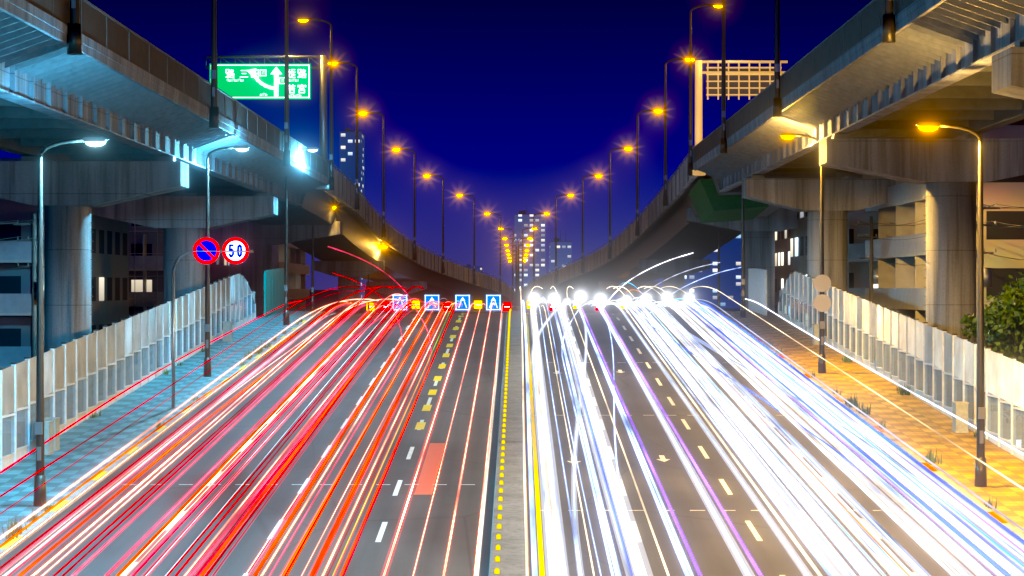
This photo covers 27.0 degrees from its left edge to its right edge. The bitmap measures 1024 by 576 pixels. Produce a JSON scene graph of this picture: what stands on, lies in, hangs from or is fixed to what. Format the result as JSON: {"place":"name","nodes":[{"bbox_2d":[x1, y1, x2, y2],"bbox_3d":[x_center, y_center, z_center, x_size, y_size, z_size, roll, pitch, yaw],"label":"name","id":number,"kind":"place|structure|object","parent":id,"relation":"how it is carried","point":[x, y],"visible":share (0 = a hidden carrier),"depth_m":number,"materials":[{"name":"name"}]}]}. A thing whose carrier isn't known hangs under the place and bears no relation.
{"place":"outdoors","nodes":[
{"label":"outdoors","id":0,"kind":"place"},
{"bbox_2d":[0,158,20,160],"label":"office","id":1,"kind":"structure","parent":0,"point":[10,159],"depth_m":330.05,"materials":[{"name":"blue"}]},
{"bbox_2d":[0,311,339,559],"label":"pavement","id":2,"kind":"structure","parent":0,"point":[23,469],"depth_m":81.47,"materials":[{"name":"tile"}]},
{"bbox_2d":[33,137,108,505],"bbox_3d":[-13.029,0.992,63.005,2.198,10.885,0.445,0,0,0],"label":"led street lamp","id":3,"kind":"object","parent":2,"relation":"on","point":[39,481],"visible":0.99,"depth_m":62.95,"materials":[{"name":"painted steel"},{"name":"glass"}]},
{"bbox_2d":[0,273,255,470],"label":"noise barrier","id":4,"kind":"object","parent":2,"relation":"on","point":[74,361],"visible":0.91,"depth_m":89.65,"materials":[{"name":"acrylic"},{"name":"steel"}]},
{"bbox_2d":[172,237,252,407],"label":"regulatory signs","id":5,"kind":"object","parent":2,"relation":"on","point":[207,250],"visible":1,"depth_m":87.97,"materials":[{"name":"blue metal"}]},
{"bbox_2d":[203,146,249,376],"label":"led street lamp","id":6,"kind":"object","parent":2,"relation":"on","point":[207,366],"visible":0.95,"depth_m":100.45,"materials":[{"name":"painted steel"},{"name":"glass"}]},
{"bbox_2d":[283,147,318,324],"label":"led street lamp","id":7,"kind":"object","parent":2,"relation":"on","point":[286,312],"visible":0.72,"depth_m":131.95,"materials":[{"name":"painted steel"},{"name":"glass"}]},
{"bbox_2d":[311,205,335,310],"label":"lamp","id":8,"kind":"object","parent":2,"relation":"on","point":[312,285],"visible":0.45,"depth_m":171.96,"materials":[{"name":"grey metal"}]},
{"bbox_2d":[367,245,386,312],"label":"lamp","id":9,"kind":"object","parent":2,"relation":"on","point":[368,295],"visible":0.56,"depth_m":214.94,"materials":[{"name":"grey metal"}]},
{"bbox_2d":[35,321,968,454],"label":"utility cabinets","id":10,"kind":"object","parent":2,"relation":"on","point":[52,424],"visible":0.81,"depth_m":79.61,"materials":[{"name":"metal"}]},
{"bbox_2d":[0,299,1023,473],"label":"light trails","id":11,"kind":"object","parent":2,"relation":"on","point":[8,467],"visible":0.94,"depth_m":86.14,"materials":[{"name":"red"}]},
{"bbox_2d":[264,268,766,316],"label":"barrier end screens","id":12,"kind":"object","parent":2,"relation":"on","point":[274,288],"visible":0.97,"depth_m":144.15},
{"bbox_2d":[314,261,512,312],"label":"expressway ramp piers","id":13,"kind":"structure","parent":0,"point":[355,270],"depth_m":215.11,"materials":[{"name":"grey concrete"}]},
{"bbox_2d":[0,0,871,289],"label":"sky","id":14,"kind":"structure","parent":0,"point":[512,103],"materials":[{"name":"blue"}]},
{"bbox_2d":[466,264,482,273],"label":"block","id":15,"kind":"structure","parent":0,"point":[479,268],"depth_m":1800.08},
{"bbox_2d":[0,197,1023,442],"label":"balconies","id":16,"kind":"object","parent":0,"point":[34,285],"visible":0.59,"depth_m":104.95,"materials":[{"name":"grey"}]},
{"bbox_2d":[306,290,739,312],"bbox_3d":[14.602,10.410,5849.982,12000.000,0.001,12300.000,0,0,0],"label":"cars","id":17,"kind":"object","parent":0,"point":[333,298],"depth_m":1645.11,"materials":[{"name":"metal"}]},
{"bbox_2d":[0,198,128,455],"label":"building","id":18,"kind":"structure","parent":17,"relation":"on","point":[110,272],"depth_m":118.07,"materials":[{"name":"grey concrete"}]},
{"bbox_2d":[129,228,162,367],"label":"building","id":19,"kind":"structure","parent":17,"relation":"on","point":[157,253],"depth_m":170.67,"materials":[{"name":"grey concrete"}]},
{"bbox_2d":[129,223,228,384],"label":"building","id":20,"kind":"structure","parent":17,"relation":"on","point":[142,264],"depth_m":172.07,"materials":[{"name":"grey concrete"}]},
{"bbox_2d":[156,195,309,324],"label":"building","id":21,"kind":"structure","parent":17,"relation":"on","point":[298,269],"depth_m":253.06,"materials":[{"name":"concrete"}]},
{"bbox_2d":[339,131,364,305],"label":"tower","id":22,"kind":"structure","parent":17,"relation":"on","point":[347,151],"depth_m":1200.24,"materials":[{"name":"blue glass"}]},
{"bbox_2d":[345,123,560,240],"bbox_3d":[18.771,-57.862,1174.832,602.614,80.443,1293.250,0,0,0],"label":"roof antennas","id":23,"kind":"object","parent":22,"relation":"on","point":[349,129],"visible":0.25,"depth_m":1218.61,"materials":[{"name":"metal"}]},
{"bbox_2d":[254,159,515,309],"bbox_3d":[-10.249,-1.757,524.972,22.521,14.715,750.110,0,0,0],"label":"elevated highway","id":24,"kind":"structure","parent":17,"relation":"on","point":[360,237],"depth_m":209.16,"materials":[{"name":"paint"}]},
{"bbox_2d":[205,55,328,189],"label":"highway sign","id":25,"kind":"object","parent":24,"relation":"on","point":[250,81],"visible":0.96,"depth_m":149.72,"materials":[{"name":"green"}]},
{"bbox_2d":[297,18,333,189],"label":"street light","id":26,"kind":"object","parent":24,"relation":"on","point":[331,182],"visible":1,"depth_m":149.94,"materials":[{"name":"painted steel"},{"name":"glass"}]},
{"bbox_2d":[328,61,359,209],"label":"street light","id":27,"kind":"object","parent":24,"relation":"on","point":[357,205],"visible":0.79,"depth_m":173.94,"materials":[{"name":"painted steel"},{"name":"glass"}]},
{"bbox_2d":[359,111,385,237],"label":"street light","id":28,"kind":"object","parent":24,"relation":"on","point":[383,235],"visible":1,"depth_m":203.94,"materials":[{"name":"painted steel"},{"name":"glass"}]},
{"bbox_2d":[392,148,416,259],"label":"street light","id":29,"kind":"object","parent":24,"relation":"on","point":[414,227],"visible":1,"depth_m":229.94,"materials":[{"name":"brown metal"}]},
{"bbox_2d":[424,174,444,272],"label":"street light","id":30,"kind":"object","parent":24,"relation":"on","point":[443,266],"visible":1,"depth_m":260.93,"materials":[{"name":"grey metal"}]},
{"bbox_2d":[456,194,475,283],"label":"street light","id":31,"kind":"object","parent":24,"relation":"on","point":[474,280],"visible":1,"depth_m":285.92,"materials":[{"name":"grey metal"}]},
{"bbox_2d":[485,212,501,292],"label":"street light","id":32,"kind":"object","parent":24,"relation":"on","point":[500,289],"visible":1,"depth_m":321.92,"materials":[{"name":"grey metal"}]},
{"bbox_2d":[499,228,513,300],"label":"street light","id":33,"kind":"object","parent":24,"relation":"attached to","point":[512,297],"visible":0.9,"depth_m":352.89,"materials":[{"name":"grey metal"}]},
{"bbox_2d":[503,238,516,303],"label":"street light","id":34,"kind":"object","parent":24,"relation":"attached to","point":[515,272],"visible":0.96,"depth_m":387.90,"materials":[{"name":"grey metal"}]},
{"bbox_2d":[505,244,516,304],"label":"street light","id":35,"kind":"object","parent":24,"relation":"attached to","point":[516,263],"visible":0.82,"depth_m":424.90,"materials":[{"name":"grey metal"}]},
{"bbox_2d":[0,305,1023,575],"bbox_3d":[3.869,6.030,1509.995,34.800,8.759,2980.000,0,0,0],"label":"road surface","id":36,"kind":"object","parent":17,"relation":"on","point":[714,555],"visible":0.5,"depth_m":70.49,"materials":[{"name":"grey asphalt"}]},
{"bbox_2d":[0,286,503,575],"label":"light trails","id":37,"kind":"object","parent":36,"relation":"on","point":[319,561],"visible":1,"depth_m":65.82,"materials":[{"name":"red"}]},
{"bbox_2d":[3,313,939,575],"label":"road markings","id":38,"kind":"object","parent":36,"relation":"on","point":[426,483],"visible":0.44,"depth_m":71.84,"materials":[{"name":"white paint"}]},
{"bbox_2d":[370,294,626,312],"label":"lane sign gantry","id":39,"kind":"object","parent":36,"relation":"on","point":[464,299],"visible":0.65,"depth_m":249.88,"materials":[{"name":"blue metal"}]},
{"bbox_2d":[488,309,528,575],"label":"median island","id":40,"kind":"structure","parent":36,"relation":"on","point":[507,552],"depth_m":69.36,"materials":[{"name":"concrete"}]},
{"bbox_2d":[328,246,740,312],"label":"light trails","id":41,"kind":"object","parent":36,"relation":"on","point":[610,297],"visible":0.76,"depth_m":171.22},
{"bbox_2d":[520,282,1023,575],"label":"light trails","id":42,"kind":"object","parent":36,"relation":"on","point":[936,489],"visible":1,"depth_m":66.02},
{"bbox_2d":[529,292,693,303],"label":"crest headlamps","id":43,"kind":"object","parent":42,"relation":"attached to","point":[580,296],"visible":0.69,"depth_m":155.61,"materials":[{"name":"white glass"}]},
{"bbox_2d":[0,41,1023,424],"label":"overpass pillars","id":44,"kind":"structure","parent":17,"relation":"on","point":[80,193],"depth_m":93.94,"materials":[{"name":"concrete"}]},
{"bbox_2d":[0,0,328,205],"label":"expressway","id":45,"kind":"structure","parent":44,"relation":"on","point":[129,94],"depth_m":81.62,"materials":[{"name":"paint"}]},
{"bbox_2d":[67,0,81,54],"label":"street light","id":46,"kind":"object","parent":45,"relation":"attached to","point":[74,41],"visible":1,"depth_m":62.88,"materials":[{"name":"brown metal"}]},
{"bbox_2d":[209,0,218,127],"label":"street light","id":47,"kind":"object","parent":45,"relation":"attached to","point":[214,116],"visible":1,"depth_m":91.91,"materials":[{"name":"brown metal"}]},
{"bbox_2d":[283,0,290,166],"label":"street light","id":48,"kind":"object","parent":45,"relation":"attached to","point":[286,157],"visible":1,"depth_m":120.93,"materials":[{"name":"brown metal"}]},
{"bbox_2d":[693,0,1023,191],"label":"expressway","id":49,"kind":"structure","parent":44,"relation":"on","point":[854,77],"depth_m":85.83,"materials":[{"name":"paint"}]},
{"bbox_2d":[720,0,726,153],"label":"street light","id":50,"kind":"object","parent":49,"relation":"attached to","point":[723,144],"visible":1,"depth_m":125.87,"materials":[{"name":"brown metal"}]},
{"bbox_2d":[773,0,781,117],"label":"street light","id":51,"kind":"object","parent":49,"relation":"attached to","point":[777,109],"visible":1,"depth_m":99.85,"materials":[{"name":"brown metal"}]},
{"bbox_2d":[882,0,895,42],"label":"street light","id":52,"kind":"object","parent":49,"relation":"attached to","point":[888,29],"visible":1,"depth_m":69.82,"materials":[{"name":"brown metal"}]},
{"bbox_2d":[514,211,545,292],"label":"tower","id":53,"kind":"structure","parent":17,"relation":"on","point":[522,221],"depth_m":1499.97,"materials":[{"name":"blue concrete"}]},
{"bbox_2d":[549,238,571,272],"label":"building","id":54,"kind":"structure","parent":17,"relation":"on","point":[564,252],"depth_m":1559.92,"materials":[{"name":"blue concrete"}]},
{"bbox_2d":[519,145,779,309],"bbox_3d":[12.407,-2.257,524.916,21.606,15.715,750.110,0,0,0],"label":"elevated highway","id":55,"kind":"structure","parent":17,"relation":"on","point":[668,232],"depth_m":208.96,"materials":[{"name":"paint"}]},
{"bbox_2d":[517,244,529,304],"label":"street light","id":56,"kind":"object","parent":55,"relation":"attached to","point":[517,278],"visible":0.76,"depth_m":424.93,"materials":[{"name":"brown metal"}]},
{"bbox_2d":[518,238,531,303],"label":"street light","id":57,"kind":"object","parent":55,"relation":"attached to","point":[519,274],"visible":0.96,"depth_m":387.92,"materials":[{"name":"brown metal"}]},
{"bbox_2d":[521,228,535,299],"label":"street light","id":58,"kind":"object","parent":55,"relation":"attached to","point":[522,296],"visible":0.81,"depth_m":352.89,"materials":[{"name":"grey metal"}]},
{"bbox_2d":[532,212,548,292],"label":"street light","id":59,"kind":"object","parent":55,"relation":"attached to","point":[533,290],"visible":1,"depth_m":321.91,"materials":[{"name":"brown metal"}]},
{"bbox_2d":[554,194,573,283],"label":"street light","id":60,"kind":"object","parent":55,"relation":"attached to","point":[555,281],"visible":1,"depth_m":285.89,"materials":[{"name":"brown metal"}]},
{"bbox_2d":[581,174,601,272],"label":"street light","id":61,"kind":"object","parent":55,"relation":"attached to","point":[582,247],"visible":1,"depth_m":260.88,"materials":[{"name":"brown metal"}]},
{"bbox_2d":[608,147,631,258],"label":"street light","id":62,"kind":"object","parent":55,"relation":"attached to","point":[609,251],"visible":1,"depth_m":229.88,"materials":[{"name":"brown metal"}]},
{"bbox_2d":[635,109,661,235],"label":"street light","id":63,"kind":"object","parent":55,"relation":"attached to","point":[637,231],"visible":1,"depth_m":203.88,"materials":[{"name":"painted steel"},{"name":"glass"}]},
{"bbox_2d":[663,57,694,205],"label":"street light","id":64,"kind":"object","parent":55,"relation":"attached to","point":[665,200],"visible":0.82,"depth_m":173.87,"materials":[{"name":"painted steel"},{"name":"glass"}]},
{"bbox_2d":[687,3,721,175],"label":"street light","id":65,"kind":"object","parent":55,"relation":"attached to","point":[690,163],"visible":0.93,"depth_m":149.87,"materials":[{"name":"painted steel"},{"name":"glass"}]},
{"bbox_2d":[688,179,768,222],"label":"scaffold netting","id":66,"kind":"object","parent":55,"relation":"attached to","point":[710,204],"visible":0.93,"depth_m":153.28,"materials":[{"name":"green fabric"}]},
{"bbox_2d":[692,60,787,175],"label":"road sign","id":67,"kind":"object","parent":55,"relation":"on","point":[749,80],"visible":0.83,"depth_m":150.07,"materials":[{"name":"grey"}]},
{"bbox_2d":[685,234,740,307],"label":"block","id":68,"kind":"structure","parent":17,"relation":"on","point":[730,258],"depth_m":1099.73,"materials":[{"name":"blue concrete"}]},
{"bbox_2d":[775,229,789,314],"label":"building","id":69,"kind":"structure","parent":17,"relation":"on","point":[782,256],"depth_m":242.26,"materials":[{"name":"concrete"}]},
{"bbox_2d":[790,174,877,363],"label":"building","id":70,"kind":"structure","parent":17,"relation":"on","point":[858,276],"depth_m":145.94,"materials":[{"name":"concrete"}]},
{"bbox_2d":[865,119,1023,446],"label":"apartment","id":71,"kind":"structure","parent":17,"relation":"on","point":[901,288],"depth_m":117.94,"materials":[{"name":"beige concrete"}]},
{"bbox_2d":[959,272,1023,447],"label":"tree","id":72,"kind":"object","parent":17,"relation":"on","point":[1004,325],"visible":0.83,"depth_m":82.88,"materials":[{"name":"green plant"}]},
{"bbox_2d":[605,294,618,300],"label":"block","id":73,"kind":"structure","parent":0,"point":[615,296],"depth_m":1699.80,"materials":[{"name":"white"}]},
{"bbox_2d":[522,259,709,312],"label":"expressway ramp piers","id":74,"kind":"structure","parent":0,"point":[669,269],"depth_m":215.41,"materials":[{"name":"grey concrete"}]},
{"bbox_2d":[708,311,1023,544],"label":"pavement","id":75,"kind":"structure","parent":0,"point":[958,464],"depth_m":83.31,"materials":[{"name":"tile"}]},
{"bbox_2d":[2,319,996,538],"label":"pavement weeds","id":76,"kind":"object","parent":75,"relation":"on","point":[274,339],"visible":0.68,"depth_m":85.14,"materials":[{"name":"green plant"}]},
{"bbox_2d":[717,228,720,310],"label":"pole","id":77,"kind":"object","parent":75,"relation":"on","point":[718,288],"visible":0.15,"depth_m":177.87,"materials":[{"name":"grey metal"}]},
{"bbox_2d":[740,198,745,316],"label":"pole","id":78,"kind":"object","parent":75,"relation":"on","point":[743,310],"visible":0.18,"depth_m":138.87,"materials":[{"name":"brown metal"}]},
{"bbox_2d":[780,133,825,372],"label":"sodium street lamp","id":79,"kind":"object","parent":75,"relation":"on","point":[821,365],"visible":0.88,"depth_m":102.18,"materials":[{"name":"grey metal"}]},
{"bbox_2d":[814,275,830,311],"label":"sign backs","id":80,"kind":"object","parent":79,"relation":"attached to","point":[822,302],"visible":1,"depth_m":102.10,"materials":[{"name":"grey metal"}]},
{"bbox_2d":[778,271,1023,460],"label":"noise barrier","id":81,"kind":"object","parent":75,"relation":"on","point":[953,355],"visible":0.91,"depth_m":91.90,"materials":[{"name":"acrylic"},{"name":"steel"}]},
{"bbox_2d":[916,122,986,486],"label":"sodium street lamp","id":82,"kind":"object","parent":75,"relation":"on","point":[980,480],"visible":1,"depth_m":66.68,"materials":[{"name":"painted steel"},{"name":"glass"}]},
{"bbox_2d":[991,397,1021,423],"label":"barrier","id":83,"kind":"object","parent":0,"point":[1007,412],"visible":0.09,"depth_m":92.53,"materials":[{"name":"white"}]}
]}

